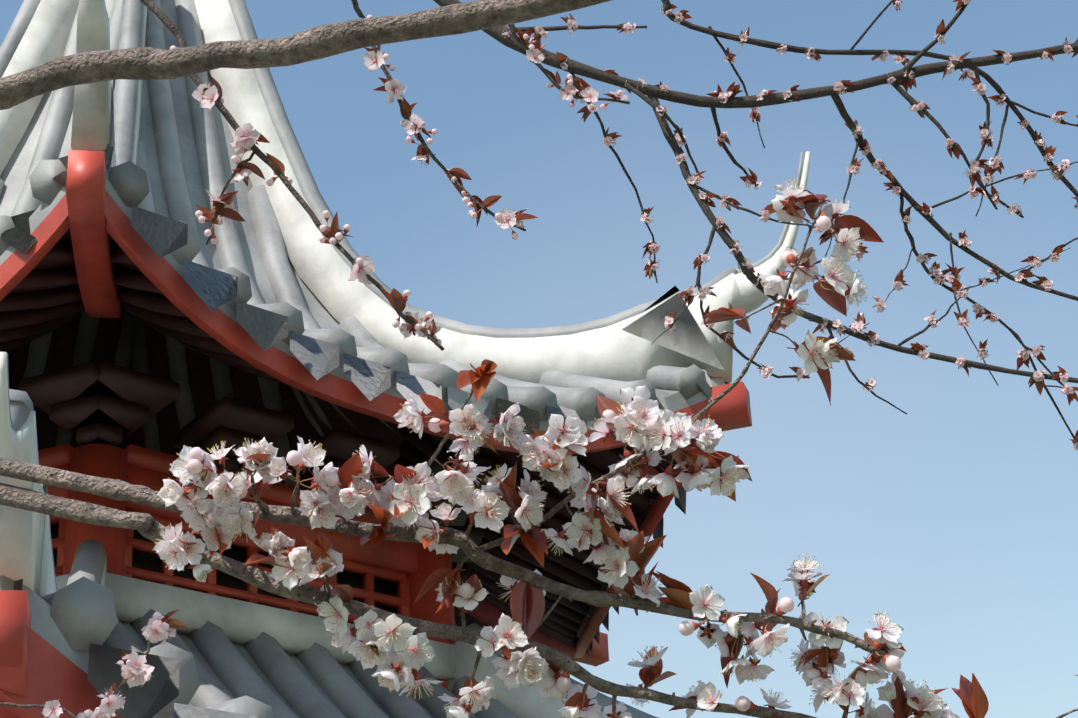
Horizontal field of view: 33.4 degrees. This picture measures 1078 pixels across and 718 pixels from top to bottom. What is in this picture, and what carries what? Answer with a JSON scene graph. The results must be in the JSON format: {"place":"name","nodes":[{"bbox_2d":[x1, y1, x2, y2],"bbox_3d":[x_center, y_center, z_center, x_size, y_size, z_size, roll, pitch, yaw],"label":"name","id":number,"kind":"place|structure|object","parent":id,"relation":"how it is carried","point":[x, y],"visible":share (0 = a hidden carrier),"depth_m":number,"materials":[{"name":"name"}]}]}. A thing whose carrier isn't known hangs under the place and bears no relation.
{"place":"outdoors","nodes":[
{"label":"outdoors","id":0,"kind":"place"},
{"bbox_2d":[0,0,809,717],"bbox_3d":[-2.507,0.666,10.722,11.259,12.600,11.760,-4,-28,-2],"label":"pavilion","id":1,"kind":"structure","parent":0,"point":[146,334],"depth_m":9.03,"materials":[{"name":"tile"}]},
{"bbox_2d":[0,0,1077,717],"bbox_3d":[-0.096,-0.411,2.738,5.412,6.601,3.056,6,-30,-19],"label":"tree branches","id":2,"kind":"object","parent":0,"point":[446,18],"visible":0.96,"depth_m":0.90,"materials":[{"name":"brown plant"}]},
{"bbox_2d":[41,0,1077,717],"bbox_3d":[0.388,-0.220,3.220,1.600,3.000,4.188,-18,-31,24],"label":"blossoms","id":3,"kind":"object","parent":2,"relation":"attached to","point":[639,422],"visible":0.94,"depth_m":0.76,"materials":[{"name":"white plant"}]},
{"bbox_2d":[0,0,1077,717],"label":"sky","id":4,"kind":"structure","parent":0,"point":[955,516],"materials":[{"name":"blue"}]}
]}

